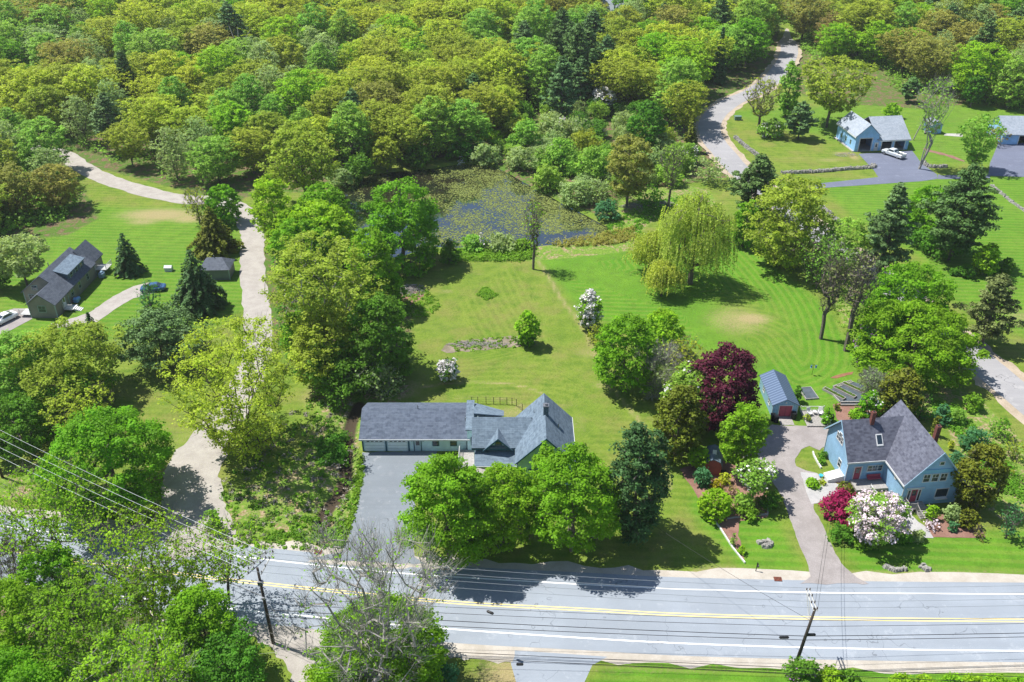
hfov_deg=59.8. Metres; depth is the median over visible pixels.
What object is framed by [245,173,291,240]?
maple tree
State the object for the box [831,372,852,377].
soil patch
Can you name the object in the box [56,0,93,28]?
leafy tree
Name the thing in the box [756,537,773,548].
stone wall
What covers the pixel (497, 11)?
leafy tree
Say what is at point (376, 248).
maple tree
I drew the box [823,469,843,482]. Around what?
bulkhead door
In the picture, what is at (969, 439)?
round shrub
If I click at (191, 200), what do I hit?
tree
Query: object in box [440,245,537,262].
bank plants
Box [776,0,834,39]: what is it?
oak tree
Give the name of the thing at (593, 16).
pine tree
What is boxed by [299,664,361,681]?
shrub
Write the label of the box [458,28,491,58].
leafy tree
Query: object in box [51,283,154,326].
gravel driveway
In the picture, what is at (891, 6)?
oak tree
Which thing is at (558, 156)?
shrub
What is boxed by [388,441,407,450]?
garage door
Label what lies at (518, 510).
maple tree
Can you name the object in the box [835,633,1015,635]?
cable
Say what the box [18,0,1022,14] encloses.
woodland
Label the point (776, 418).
rubbish bin
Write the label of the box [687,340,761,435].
maple tree
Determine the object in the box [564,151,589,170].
thicket bush
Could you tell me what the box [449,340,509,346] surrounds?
brush pile
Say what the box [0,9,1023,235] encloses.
undergrowth
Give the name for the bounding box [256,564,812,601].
wire
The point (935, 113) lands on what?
birch tree
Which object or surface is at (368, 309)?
maple tree
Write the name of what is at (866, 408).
shrub
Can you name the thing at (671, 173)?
tree
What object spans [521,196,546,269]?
tree
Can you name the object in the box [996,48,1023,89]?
leafy tree
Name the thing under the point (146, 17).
oak tree
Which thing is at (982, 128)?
tree
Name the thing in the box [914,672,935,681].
hedge plant
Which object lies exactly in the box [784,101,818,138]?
pine tree
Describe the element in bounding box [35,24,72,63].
leafy tree
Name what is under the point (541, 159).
thicket bush
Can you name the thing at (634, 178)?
tree
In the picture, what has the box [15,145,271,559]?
gravel lane
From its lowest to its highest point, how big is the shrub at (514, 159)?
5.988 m
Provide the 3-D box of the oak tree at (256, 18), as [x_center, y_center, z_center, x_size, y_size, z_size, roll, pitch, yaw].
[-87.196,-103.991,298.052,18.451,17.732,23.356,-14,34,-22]
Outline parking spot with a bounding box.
[0,308,31,333]
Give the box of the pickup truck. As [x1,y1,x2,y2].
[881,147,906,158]
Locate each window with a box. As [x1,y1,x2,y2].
[30,285,37,289]
[37,306,46,312]
[432,441,438,445]
[450,441,456,445]
[837,458,841,468]
[866,464,882,471]
[922,474,931,482]
[930,473,939,481]
[933,487,949,497]
[939,473,948,480]
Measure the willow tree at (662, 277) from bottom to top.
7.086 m
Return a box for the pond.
[328,164,608,257]
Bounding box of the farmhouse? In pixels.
[359,393,575,484]
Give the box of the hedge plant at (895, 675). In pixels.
[888,672,915,681]
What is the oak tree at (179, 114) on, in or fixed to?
on the ground
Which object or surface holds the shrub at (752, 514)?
on the mulch bed at (729, 527)
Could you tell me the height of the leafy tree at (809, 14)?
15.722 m
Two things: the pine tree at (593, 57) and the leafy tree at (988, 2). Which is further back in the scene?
the leafy tree at (988, 2)
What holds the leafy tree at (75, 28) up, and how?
on the ground
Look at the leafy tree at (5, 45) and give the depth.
268.24 m
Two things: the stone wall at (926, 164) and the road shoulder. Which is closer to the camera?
the road shoulder
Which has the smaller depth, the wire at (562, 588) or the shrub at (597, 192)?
the wire at (562, 588)
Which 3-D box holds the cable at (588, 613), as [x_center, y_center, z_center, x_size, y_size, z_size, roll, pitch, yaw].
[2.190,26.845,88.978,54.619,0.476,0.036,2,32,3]
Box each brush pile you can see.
[400,283,426,295]
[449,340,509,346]
[620,203,643,209]
[652,201,677,207]
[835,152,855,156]
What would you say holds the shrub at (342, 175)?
on the ground
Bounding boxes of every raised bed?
[801,386,818,399]
[822,386,845,399]
[833,385,856,398]
[841,381,864,393]
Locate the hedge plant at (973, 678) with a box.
[960,671,987,681]
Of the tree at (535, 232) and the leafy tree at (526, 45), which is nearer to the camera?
the tree at (535, 232)
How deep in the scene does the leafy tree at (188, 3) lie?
330.45 m
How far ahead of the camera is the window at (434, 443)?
120.27 m
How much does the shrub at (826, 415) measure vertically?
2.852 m
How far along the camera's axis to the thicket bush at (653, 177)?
202.09 m
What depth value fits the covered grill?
163.88 m
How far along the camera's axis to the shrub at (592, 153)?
202.47 m
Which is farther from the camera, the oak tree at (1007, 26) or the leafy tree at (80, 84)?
the oak tree at (1007, 26)
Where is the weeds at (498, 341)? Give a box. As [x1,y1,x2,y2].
[450,335,528,351]
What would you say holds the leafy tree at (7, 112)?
on the ground
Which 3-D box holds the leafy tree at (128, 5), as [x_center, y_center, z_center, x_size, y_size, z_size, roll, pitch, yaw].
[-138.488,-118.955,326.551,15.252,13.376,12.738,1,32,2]
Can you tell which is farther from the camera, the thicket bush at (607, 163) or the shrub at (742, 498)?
the thicket bush at (607, 163)
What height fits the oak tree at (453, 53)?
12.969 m
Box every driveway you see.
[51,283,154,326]
[239,622,336,681]
[309,451,436,563]
[755,424,867,584]
[817,150,937,187]
[938,174,989,178]
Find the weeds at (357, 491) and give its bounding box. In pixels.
[336,454,365,548]
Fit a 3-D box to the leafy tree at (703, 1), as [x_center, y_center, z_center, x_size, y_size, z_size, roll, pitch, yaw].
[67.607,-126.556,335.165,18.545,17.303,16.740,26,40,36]
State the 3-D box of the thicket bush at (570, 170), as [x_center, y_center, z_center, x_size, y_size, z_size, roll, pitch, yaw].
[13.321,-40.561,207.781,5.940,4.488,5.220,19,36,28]
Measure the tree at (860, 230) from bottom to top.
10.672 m
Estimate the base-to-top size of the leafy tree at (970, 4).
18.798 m
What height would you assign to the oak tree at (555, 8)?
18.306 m
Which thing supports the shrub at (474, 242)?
on the ground
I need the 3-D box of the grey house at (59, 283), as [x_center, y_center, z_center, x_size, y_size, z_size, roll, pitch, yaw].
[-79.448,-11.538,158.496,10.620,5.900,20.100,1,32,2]
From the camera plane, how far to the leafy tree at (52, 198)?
187.44 m
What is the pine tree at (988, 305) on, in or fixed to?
on the side road verge
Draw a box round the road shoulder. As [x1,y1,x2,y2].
[0,505,1023,673]
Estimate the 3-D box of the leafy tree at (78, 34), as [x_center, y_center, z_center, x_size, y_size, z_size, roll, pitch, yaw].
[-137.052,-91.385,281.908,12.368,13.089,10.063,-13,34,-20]
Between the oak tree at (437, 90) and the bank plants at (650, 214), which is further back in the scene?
the oak tree at (437, 90)
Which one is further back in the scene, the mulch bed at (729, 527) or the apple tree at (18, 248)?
the apple tree at (18, 248)
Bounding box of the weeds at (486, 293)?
[400,285,498,317]
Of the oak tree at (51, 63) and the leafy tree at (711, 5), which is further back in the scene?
the leafy tree at (711, 5)
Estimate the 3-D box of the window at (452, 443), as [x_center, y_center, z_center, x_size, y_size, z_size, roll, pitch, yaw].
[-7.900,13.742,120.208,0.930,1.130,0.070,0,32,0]
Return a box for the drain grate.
[774,577,782,581]
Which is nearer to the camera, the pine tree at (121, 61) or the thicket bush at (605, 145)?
the thicket bush at (605, 145)
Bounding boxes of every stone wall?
[733,135,759,155]
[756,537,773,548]
[780,163,876,174]
[820,205,843,224]
[882,563,907,572]
[918,563,931,571]
[923,160,947,167]
[989,184,1023,211]
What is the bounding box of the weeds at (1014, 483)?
[929,399,1023,502]
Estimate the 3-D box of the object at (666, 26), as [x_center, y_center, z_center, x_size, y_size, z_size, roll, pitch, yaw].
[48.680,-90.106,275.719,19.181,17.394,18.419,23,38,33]
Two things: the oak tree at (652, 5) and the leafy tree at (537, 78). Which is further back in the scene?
the oak tree at (652, 5)
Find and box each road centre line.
[17,549,1023,619]
[17,552,1023,621]
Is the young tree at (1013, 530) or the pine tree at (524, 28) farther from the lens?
the pine tree at (524, 28)
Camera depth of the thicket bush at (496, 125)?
233.81 m
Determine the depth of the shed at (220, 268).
162.97 m
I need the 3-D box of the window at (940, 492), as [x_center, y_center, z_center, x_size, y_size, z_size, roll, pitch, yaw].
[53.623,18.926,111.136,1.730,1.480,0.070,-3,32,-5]
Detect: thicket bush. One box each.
[478,127,504,143]
[488,138,504,151]
[490,117,504,131]
[498,116,529,138]
[502,108,528,133]
[503,135,528,149]
[503,144,525,156]
[510,98,534,117]
[530,144,564,167]
[530,145,548,156]
[533,98,544,108]
[538,108,566,126]
[539,95,566,115]
[539,129,565,147]
[558,158,579,177]
[561,144,581,156]
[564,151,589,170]
[566,110,596,133]
[566,115,589,140]
[569,99,591,115]
[570,127,604,152]
[571,112,590,123]
[573,172,597,181]
[584,117,609,137]
[585,95,610,114]
[586,180,608,196]
[588,100,610,118]
[588,134,605,145]
[595,148,632,171]
[597,153,621,177]
[598,142,613,150]
[600,172,618,186]
[602,175,624,195]
[607,100,628,115]
[610,110,641,130]
[611,124,631,139]
[614,105,632,115]
[626,100,651,126]
[635,146,668,171]
[639,131,675,159]
[643,169,659,185]
[651,162,684,186]
[663,125,677,141]
[663,141,698,173]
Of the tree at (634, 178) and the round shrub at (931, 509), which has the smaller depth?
the round shrub at (931, 509)
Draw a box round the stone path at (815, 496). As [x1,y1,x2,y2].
[801,472,838,503]
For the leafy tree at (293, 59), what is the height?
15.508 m
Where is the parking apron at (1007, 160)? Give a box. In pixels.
[988,143,1023,176]
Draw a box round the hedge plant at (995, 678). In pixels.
[983,673,1011,681]
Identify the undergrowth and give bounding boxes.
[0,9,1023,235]
[269,257,408,383]
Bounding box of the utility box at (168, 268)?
[164,265,172,271]
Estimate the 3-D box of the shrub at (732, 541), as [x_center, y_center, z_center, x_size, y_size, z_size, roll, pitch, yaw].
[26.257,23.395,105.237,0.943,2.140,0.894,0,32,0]
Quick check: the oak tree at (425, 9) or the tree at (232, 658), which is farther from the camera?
the oak tree at (425, 9)
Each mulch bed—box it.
[680,461,768,558]
[925,514,984,537]
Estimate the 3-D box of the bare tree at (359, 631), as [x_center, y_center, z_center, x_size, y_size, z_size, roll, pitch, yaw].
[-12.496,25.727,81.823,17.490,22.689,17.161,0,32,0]
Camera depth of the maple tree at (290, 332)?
137.13 m
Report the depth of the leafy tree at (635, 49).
260.03 m
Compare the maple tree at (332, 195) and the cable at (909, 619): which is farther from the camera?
the maple tree at (332, 195)
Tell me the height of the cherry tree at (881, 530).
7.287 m
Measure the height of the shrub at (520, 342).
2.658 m
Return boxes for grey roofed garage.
[987,115,1023,144]
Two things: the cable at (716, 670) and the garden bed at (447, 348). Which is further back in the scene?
the garden bed at (447, 348)
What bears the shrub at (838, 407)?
on the garden bed at (842, 413)
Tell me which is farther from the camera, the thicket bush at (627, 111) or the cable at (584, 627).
the thicket bush at (627, 111)
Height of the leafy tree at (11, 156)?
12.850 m
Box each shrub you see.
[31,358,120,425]
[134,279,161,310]
[202,508,225,531]
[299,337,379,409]
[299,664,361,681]
[323,165,355,186]
[343,152,375,183]
[344,349,388,393]
[368,363,404,400]
[381,662,418,681]
[398,142,433,169]
[433,662,460,681]
[438,238,461,264]
[443,141,475,162]
[460,233,486,251]
[469,141,501,166]
[484,230,516,252]
[502,146,538,169]
[508,118,543,149]
[512,238,530,250]
[513,329,534,347]
[530,163,568,192]
[532,110,583,144]
[545,136,579,171]
[558,178,596,207]
[571,145,609,180]
[579,178,613,205]
[585,324,603,344]
[593,198,620,221]
[631,336,686,400]
[635,183,665,207]
[662,335,706,370]
[682,143,702,163]
[686,155,736,185]
[692,466,712,488]
[697,487,732,523]
[710,478,722,487]
[718,472,731,484]
[723,483,737,497]
[730,533,737,545]
[731,492,757,513]
[736,503,760,522]
[737,545,745,554]
[756,117,786,139]
[757,490,784,511]
[781,653,822,681]
[793,385,804,399]
[802,413,811,420]
[805,477,820,489]
[817,451,827,458]
[817,455,825,464]
[817,663,842,681]
[818,478,826,485]
[819,407,833,425]
[825,521,857,544]
[833,403,840,411]
[837,481,854,494]
[839,668,862,681]
[848,406,862,418]
[851,532,877,552]
[853,325,882,365]
[856,389,885,417]
[881,102,902,115]
[881,395,902,414]
[896,530,914,544]
[905,219,976,261]
[910,529,925,544]
[912,394,934,422]
[923,505,940,520]
[923,518,939,532]
[930,402,953,426]
[930,415,941,435]
[941,502,964,522]
[946,404,966,424]
[947,521,959,532]
[948,267,959,275]
[949,450,967,464]
[956,264,975,277]
[957,426,992,455]
[959,508,981,529]
[962,392,985,414]
[972,523,985,542]
[988,416,1016,440]
[989,126,1011,142]
[991,265,1001,273]
[998,257,1015,274]
[999,436,1023,461]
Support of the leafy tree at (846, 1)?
on the ground
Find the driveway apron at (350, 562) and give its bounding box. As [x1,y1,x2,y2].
[306,546,452,569]
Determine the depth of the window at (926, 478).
109.54 m
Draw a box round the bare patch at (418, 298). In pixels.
[401,286,423,306]
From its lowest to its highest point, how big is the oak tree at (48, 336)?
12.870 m
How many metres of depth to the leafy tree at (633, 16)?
296.56 m
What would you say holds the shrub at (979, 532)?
on the mulch bed at (944, 531)
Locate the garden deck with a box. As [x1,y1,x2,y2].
[800,405,829,426]
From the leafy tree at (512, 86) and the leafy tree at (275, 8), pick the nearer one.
the leafy tree at (512, 86)
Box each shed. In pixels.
[201,255,234,279]
[704,444,722,475]
[759,369,799,424]
[924,116,943,133]
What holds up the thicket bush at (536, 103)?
on the ground
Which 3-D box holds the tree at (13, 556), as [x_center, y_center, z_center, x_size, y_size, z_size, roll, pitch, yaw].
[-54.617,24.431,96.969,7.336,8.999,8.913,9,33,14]
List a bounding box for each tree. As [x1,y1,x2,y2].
[0,1,29,52]
[0,17,40,65]
[0,36,32,67]
[0,58,35,112]
[0,65,66,119]
[0,106,34,155]
[0,120,27,165]
[0,135,18,178]
[0,160,43,214]
[0,183,12,220]
[0,232,50,285]
[0,269,10,289]
[0,329,56,408]
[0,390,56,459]
[0,443,116,559]
[0,523,41,596]
[0,574,77,680]
[0,643,92,681]
[1,0,75,34]
[2,64,29,84]
[4,315,126,409]
[10,115,75,167]
[13,562,149,681]
[14,25,63,63]
[14,541,94,614]
[15,68,53,111]
[17,62,96,118]
[17,84,70,132]
[19,0,74,32]
[19,2,81,43]
[24,31,67,69]
[24,163,80,208]
[26,147,72,186]
[27,403,175,528]
[34,55,83,90]
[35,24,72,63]
[35,37,96,71]
[37,379,114,432]
[54,493,216,616]
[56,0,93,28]
[58,94,98,142]
[59,63,121,116]
[64,30,99,66]
[64,613,202,681]
[66,8,91,44]
[66,21,100,58]
[73,34,108,76]
[76,15,135,58]
[77,0,119,22]
[77,57,108,103]
[80,16,115,44]
[84,0,125,32]
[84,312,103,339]
[88,92,128,150]
[90,77,130,121]
[93,300,209,372]
[96,56,138,82]
[96,119,150,165]
[98,63,145,108]
[109,552,216,649]
[110,50,140,102]
[111,0,173,49]
[112,19,146,63]
[112,233,148,278]
[113,92,180,144]
[114,0,153,16]
[120,4,158,36]
[123,72,173,110]
[124,27,185,73]
[126,51,171,95]
[128,94,174,132]
[135,0,184,18]
[140,48,199,95]
[146,27,177,52]
[148,308,310,465]
[149,126,192,179]
[151,105,212,149]
[151,582,243,681]
[154,8,193,39]
[155,75,192,126]
[157,15,189,48]
[162,508,274,603]
[165,18,214,59]
[165,50,198,72]
[166,3,197,18]
[170,0,225,38]
[170,249,229,320]
[172,65,210,109]
[175,115,214,160]
[177,0,204,9]
[181,22,237,74]
[181,185,207,223]
[182,0,221,26]
[182,134,246,182]
[185,55,223,88]
[185,93,238,133]
[186,206,245,260]
[190,615,268,681]
[191,43,244,93]
[195,72,239,105]
[200,17,220,40]
[201,184,243,224]
[203,100,254,149]
[207,87,253,136]
[212,1,248,54]
[214,37,258,80]
[215,0,258,22]
[219,1,274,37]
[222,1,267,34]
[223,58,287,108]
[223,126,277,173]
[227,73,271,126]
[234,22,280,51]
[235,36,263,74]
[240,38,289,93]
[240,110,289,150]
[241,0,290,25]
[244,63,297,118]
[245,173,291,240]
[255,93,289,136]
[255,118,342,202]
[256,34,307,79]
[258,14,307,65]
[258,229,389,335]
[259,0,306,33]
[262,513,463,681]
[265,198,361,264]
[265,217,333,278]
[271,67,337,122]
[273,4,312,44]
[279,63,306,98]
[280,311,302,358]
[285,303,364,388]
[286,0,332,16]
[289,106,322,145]
[289,113,342,161]
[295,1,335,55]
[295,181,354,237]
[297,25,334,67]
[300,32,347,77]
[301,67,341,99]
[302,41,337,80]
[302,84,359,128]
[307,6,345,47]
[307,591,449,681]
[310,0,346,20]
[320,2,334,47]
[320,71,372,113]
[322,113,370,149]
[323,0,379,41]
[323,99,375,164]
[325,8,361,56]
[331,42,355,70]
[334,39,372,75]
[336,60,411,107]
[339,88,371,137]
[341,6,394,44]
[342,55,400,100]
[342,225,405,310]
[344,290,416,384]
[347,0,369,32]
[348,1,402,29]
[348,97,411,150]
[352,33,400,80]
[352,80,402,126]
[354,23,427,78]
[360,176,440,277]
[361,23,387,54]
[365,41,414,88]
[369,0,401,20]
[369,13,421,41]
[369,109,432,154]
[370,136,402,171]
[373,268,408,303]
[379,0,404,32]
[384,38,434,77]
[390,0,422,16]
[393,451,499,568]
[396,47,434,89]
[397,58,451,103]
[397,85,443,127]
[398,0,431,34]
[398,2,444,43]
[398,80,455,135]
[400,33,429,61]
[404,95,457,156]
[405,62,466,103]
[416,0,464,30]
[418,19,443,59]
[420,17,468,59]
[426,30,479,62]
[431,43,480,88]
[433,98,494,144]
[435,357,460,381]
[439,0,491,30]
[443,59,488,98]
[444,55,479,94]
[452,81,516,131]
[457,20,490,37]
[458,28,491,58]
[460,37,526,84]
[460,461,543,556]
[461,8,504,52]
[463,73,483,110]
[470,0,518,41]
[475,35,506,68]
[475,46,527,92]
[477,37,502,61]
[484,84,522,117]
[489,73,525,107]
[493,0,519,36]
[507,35,551,91]
[509,20,536,60]
[510,0,534,14]
[510,7,546,43]
[511,0,553,41]
[513,309,541,344]
[515,2,556,31]
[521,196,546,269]
[524,42,550,74]
[524,44,564,104]
[527,441,622,553]
[529,0,576,10]
[529,440,558,499]
[532,0,576,25]
[532,25,568,85]
[538,55,581,113]
[539,12,569,37]
[545,7,574,37]
[556,0,608,19]
[558,24,573,45]
[561,23,590,103]
[564,23,584,54]
[567,7,592,27]
[568,55,595,105]
[569,1,609,38]
[570,0,609,21]
[574,288,603,328]
[580,48,602,99]
[580,55,646,109]
[581,9,606,47]
[583,27,606,66]
[590,312,661,394]
[591,85,617,107]
[596,16,640,54]
[596,34,616,78]
[598,48,642,95]
[598,421,673,546]
[603,5,644,45]
[604,44,657,78]
[604,133,656,206]
[611,0,655,22]
[612,28,658,60]
[616,0,645,34]
[622,229,672,270]
[624,67,670,103]
[626,99,667,146]
[628,16,676,46]
[629,0,650,23]
[629,30,681,81]
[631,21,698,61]
[634,60,664,97]
[639,0,695,19]
[640,258,686,296]
[640,307,685,356]
[650,4,699,51]
[650,56,703,121]
[650,190,741,284]
[652,382,709,463]
[654,0,711,23]
[655,55,703,86]
[656,2,673,20]
[657,35,717,80]
[657,142,689,208]
[657,361,716,432]
[661,79,709,131]
[667,61,694,100]
[668,27,735,72]
[673,13,706,29]
[681,16,726,52]
[683,114,697,152]
[686,446,709,469]
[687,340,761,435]
[689,0,714,14]
[692,0,739,27]
[700,0,733,48]
[703,23,752,68]
[707,27,728,85]
[709,0,738,15]
[715,401,772,471]
[725,153,781,212]
[726,16,774,65]
[727,0,766,55]
[729,199,759,247]
[731,457,778,497]
[734,0,786,31]
[738,0,781,48]
[742,173,836,273]
[743,74,783,133]
[757,0,784,27]
[775,59,802,116]
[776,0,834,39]
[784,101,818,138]
[789,0,823,13]
[793,0,825,29]
[797,231,851,288]
[800,55,879,127]
[812,10,843,45]
[814,216,872,272]
[815,21,859,60]
[815,250,849,339]
[818,2,859,37]
[819,0,860,27]
[832,0,898,55]
[842,245,884,351]
[844,488,915,545]
[845,298,991,390]
[847,0,899,35]
[850,19,899,63]
[857,366,890,400]
[859,259,957,341]
[862,182,921,281]
[874,27,934,73]
[876,0,914,22]
[877,367,926,411]
[887,1,921,42]
[892,6,931,35]
[892,27,930,63]
[896,0,926,5]
[896,37,965,88]
[898,184,952,234]
[901,76,922,101]
[910,2,936,32]
[912,73,958,168]
[914,161,1003,260]
[915,8,965,55]
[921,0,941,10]
[921,29,954,72]
[928,0,970,37]
[931,0,984,35]
[933,3,961,36]
[940,19,986,60]
[942,46,983,87]
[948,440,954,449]
[949,40,1017,94]
[952,273,1023,343]
[956,113,1008,164]
[961,74,987,106]
[963,3,999,43]
[964,17,999,70]
[966,0,1003,20]
[966,3,1014,37]
[971,242,1001,275]
[984,15,1023,61]
[992,55,1023,108]
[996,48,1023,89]
[997,0,1023,39]
[998,43,1023,94]
[999,502,1023,537]
[1006,39,1023,53]
[1007,2,1023,47]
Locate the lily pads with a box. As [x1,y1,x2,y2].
[336,165,606,256]
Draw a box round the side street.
[511,650,605,681]
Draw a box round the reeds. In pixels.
[546,223,636,246]
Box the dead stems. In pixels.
[221,394,357,552]
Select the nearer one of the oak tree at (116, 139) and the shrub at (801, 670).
the shrub at (801, 670)
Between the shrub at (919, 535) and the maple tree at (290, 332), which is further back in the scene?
the maple tree at (290, 332)
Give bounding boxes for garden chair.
[807,407,812,414]
[817,406,822,415]
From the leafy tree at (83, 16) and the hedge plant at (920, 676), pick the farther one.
the leafy tree at (83, 16)
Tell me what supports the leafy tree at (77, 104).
on the ground
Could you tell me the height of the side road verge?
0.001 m
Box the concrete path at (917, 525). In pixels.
[906,514,932,537]
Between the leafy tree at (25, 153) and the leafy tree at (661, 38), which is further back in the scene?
the leafy tree at (661, 38)
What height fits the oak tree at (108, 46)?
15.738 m
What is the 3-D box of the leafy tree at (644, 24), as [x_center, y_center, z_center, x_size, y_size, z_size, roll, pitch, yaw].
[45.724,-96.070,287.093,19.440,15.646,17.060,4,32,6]
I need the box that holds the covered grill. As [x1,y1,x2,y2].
[98,271,105,277]
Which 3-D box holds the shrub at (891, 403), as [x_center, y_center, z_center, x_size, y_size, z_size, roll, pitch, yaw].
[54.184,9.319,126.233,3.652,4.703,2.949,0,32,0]
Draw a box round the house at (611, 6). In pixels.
[598,0,623,24]
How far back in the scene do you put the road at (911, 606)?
97.42 m
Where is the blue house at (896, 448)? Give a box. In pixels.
[823,400,965,519]
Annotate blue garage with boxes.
[834,111,910,151]
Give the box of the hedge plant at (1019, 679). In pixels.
[1009,674,1023,681]
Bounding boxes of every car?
[0,310,18,325]
[140,282,165,292]
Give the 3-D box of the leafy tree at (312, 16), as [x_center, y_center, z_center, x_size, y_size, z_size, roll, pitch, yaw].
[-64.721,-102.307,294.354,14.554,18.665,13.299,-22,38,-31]
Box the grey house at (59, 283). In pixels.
[18,240,111,317]
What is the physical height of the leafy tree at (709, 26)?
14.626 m
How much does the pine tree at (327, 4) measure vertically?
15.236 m
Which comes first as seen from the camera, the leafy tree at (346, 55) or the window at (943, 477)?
the window at (943, 477)
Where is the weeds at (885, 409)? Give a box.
[716,403,887,516]
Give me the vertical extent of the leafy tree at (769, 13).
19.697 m
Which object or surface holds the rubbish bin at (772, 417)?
on the ground
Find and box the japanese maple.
[818,487,862,529]
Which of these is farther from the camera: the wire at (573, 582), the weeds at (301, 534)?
the weeds at (301, 534)
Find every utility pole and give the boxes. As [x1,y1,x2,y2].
[247,550,274,643]
[797,588,817,659]
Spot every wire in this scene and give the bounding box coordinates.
[1,439,260,557]
[1,448,251,562]
[1,457,247,570]
[21,440,263,551]
[252,571,811,607]
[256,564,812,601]
[266,552,800,587]
[268,558,805,594]
[813,599,1005,601]
[851,605,1023,607]
[854,592,1023,594]
[876,585,1023,587]
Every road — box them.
[0,513,1023,661]
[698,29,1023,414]
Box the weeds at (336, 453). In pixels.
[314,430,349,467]
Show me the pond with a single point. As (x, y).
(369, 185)
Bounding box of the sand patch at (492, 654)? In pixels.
[441,646,514,663]
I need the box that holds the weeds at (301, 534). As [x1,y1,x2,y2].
[222,396,358,549]
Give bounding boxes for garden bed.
[441,336,535,352]
[833,400,880,420]
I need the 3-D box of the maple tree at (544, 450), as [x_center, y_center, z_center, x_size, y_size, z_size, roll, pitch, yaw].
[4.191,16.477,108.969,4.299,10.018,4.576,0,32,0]
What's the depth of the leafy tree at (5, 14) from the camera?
292.76 m
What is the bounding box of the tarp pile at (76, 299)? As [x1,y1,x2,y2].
[73,296,80,302]
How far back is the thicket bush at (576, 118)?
226.22 m
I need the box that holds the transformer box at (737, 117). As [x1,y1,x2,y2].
[734,115,741,119]
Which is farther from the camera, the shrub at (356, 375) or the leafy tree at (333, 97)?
the leafy tree at (333, 97)
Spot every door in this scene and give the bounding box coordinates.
[365,441,384,450]
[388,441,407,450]
[414,441,420,450]
[778,406,792,415]
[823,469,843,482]
[853,467,861,478]
[909,489,918,501]
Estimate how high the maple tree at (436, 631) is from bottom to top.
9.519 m
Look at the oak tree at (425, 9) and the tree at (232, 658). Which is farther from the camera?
the oak tree at (425, 9)
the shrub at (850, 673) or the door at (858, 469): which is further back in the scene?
the door at (858, 469)
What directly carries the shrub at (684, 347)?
on the ground
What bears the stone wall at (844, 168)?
on the ground
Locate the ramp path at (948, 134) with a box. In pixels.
[944,133,962,136]
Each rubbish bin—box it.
[770,413,775,420]
[774,414,778,422]
[791,411,796,419]
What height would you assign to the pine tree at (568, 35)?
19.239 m
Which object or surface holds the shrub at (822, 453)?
on the ground
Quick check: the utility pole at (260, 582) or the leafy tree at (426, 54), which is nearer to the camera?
the utility pole at (260, 582)
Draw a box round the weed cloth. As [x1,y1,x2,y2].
[831,382,866,403]
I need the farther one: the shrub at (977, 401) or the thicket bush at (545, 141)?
the thicket bush at (545, 141)
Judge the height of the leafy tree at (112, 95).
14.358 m
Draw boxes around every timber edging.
[709,515,744,562]
[812,451,821,468]
[840,401,858,402]
[841,404,858,405]
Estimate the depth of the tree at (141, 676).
77.97 m
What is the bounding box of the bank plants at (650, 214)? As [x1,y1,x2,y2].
[605,194,685,235]
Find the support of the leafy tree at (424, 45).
on the ground
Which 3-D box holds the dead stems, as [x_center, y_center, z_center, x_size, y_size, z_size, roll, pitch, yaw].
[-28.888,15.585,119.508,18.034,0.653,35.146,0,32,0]
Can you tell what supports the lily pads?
on the pond
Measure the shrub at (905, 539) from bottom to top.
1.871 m
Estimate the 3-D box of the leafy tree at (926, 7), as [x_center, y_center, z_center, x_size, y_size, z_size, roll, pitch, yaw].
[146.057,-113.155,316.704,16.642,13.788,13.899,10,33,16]
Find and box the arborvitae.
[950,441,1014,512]
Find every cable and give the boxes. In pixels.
[0,482,261,595]
[267,603,807,626]
[268,609,797,635]
[271,597,809,620]
[272,616,795,639]
[416,650,1019,676]
[419,655,979,681]
[633,511,808,619]
[811,623,1023,626]
[813,618,999,620]
[815,506,830,600]
[818,505,833,604]
[831,637,1006,639]
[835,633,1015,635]
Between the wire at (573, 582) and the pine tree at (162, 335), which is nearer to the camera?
the wire at (573, 582)
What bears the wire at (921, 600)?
attached to the utility pole at (815, 608)
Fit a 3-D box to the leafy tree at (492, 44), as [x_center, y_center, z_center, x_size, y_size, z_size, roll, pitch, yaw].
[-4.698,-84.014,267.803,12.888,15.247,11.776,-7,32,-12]
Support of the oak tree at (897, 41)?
on the ground
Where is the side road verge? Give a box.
[694,28,1023,423]
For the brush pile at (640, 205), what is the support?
on the ground
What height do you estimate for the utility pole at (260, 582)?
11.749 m
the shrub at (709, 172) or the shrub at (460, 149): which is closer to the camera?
the shrub at (709, 172)
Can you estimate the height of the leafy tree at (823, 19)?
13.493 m
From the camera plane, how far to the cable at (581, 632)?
90.29 m
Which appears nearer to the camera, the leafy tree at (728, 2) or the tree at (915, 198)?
the tree at (915, 198)
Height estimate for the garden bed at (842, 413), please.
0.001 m
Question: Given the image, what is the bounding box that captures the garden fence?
[471,397,522,410]
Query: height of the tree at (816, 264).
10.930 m
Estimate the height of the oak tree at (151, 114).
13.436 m
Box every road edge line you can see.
[7,526,1023,593]
[26,584,1023,650]
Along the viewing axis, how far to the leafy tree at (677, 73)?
243.81 m
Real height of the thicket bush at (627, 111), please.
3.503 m
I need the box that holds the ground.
[0,0,1023,681]
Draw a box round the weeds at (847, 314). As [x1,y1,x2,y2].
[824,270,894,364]
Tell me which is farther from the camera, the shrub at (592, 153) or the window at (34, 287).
the shrub at (592, 153)
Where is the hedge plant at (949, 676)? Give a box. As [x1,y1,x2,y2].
[936,671,963,681]
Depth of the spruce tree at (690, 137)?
220.06 m
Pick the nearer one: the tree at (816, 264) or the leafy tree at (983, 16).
the tree at (816, 264)

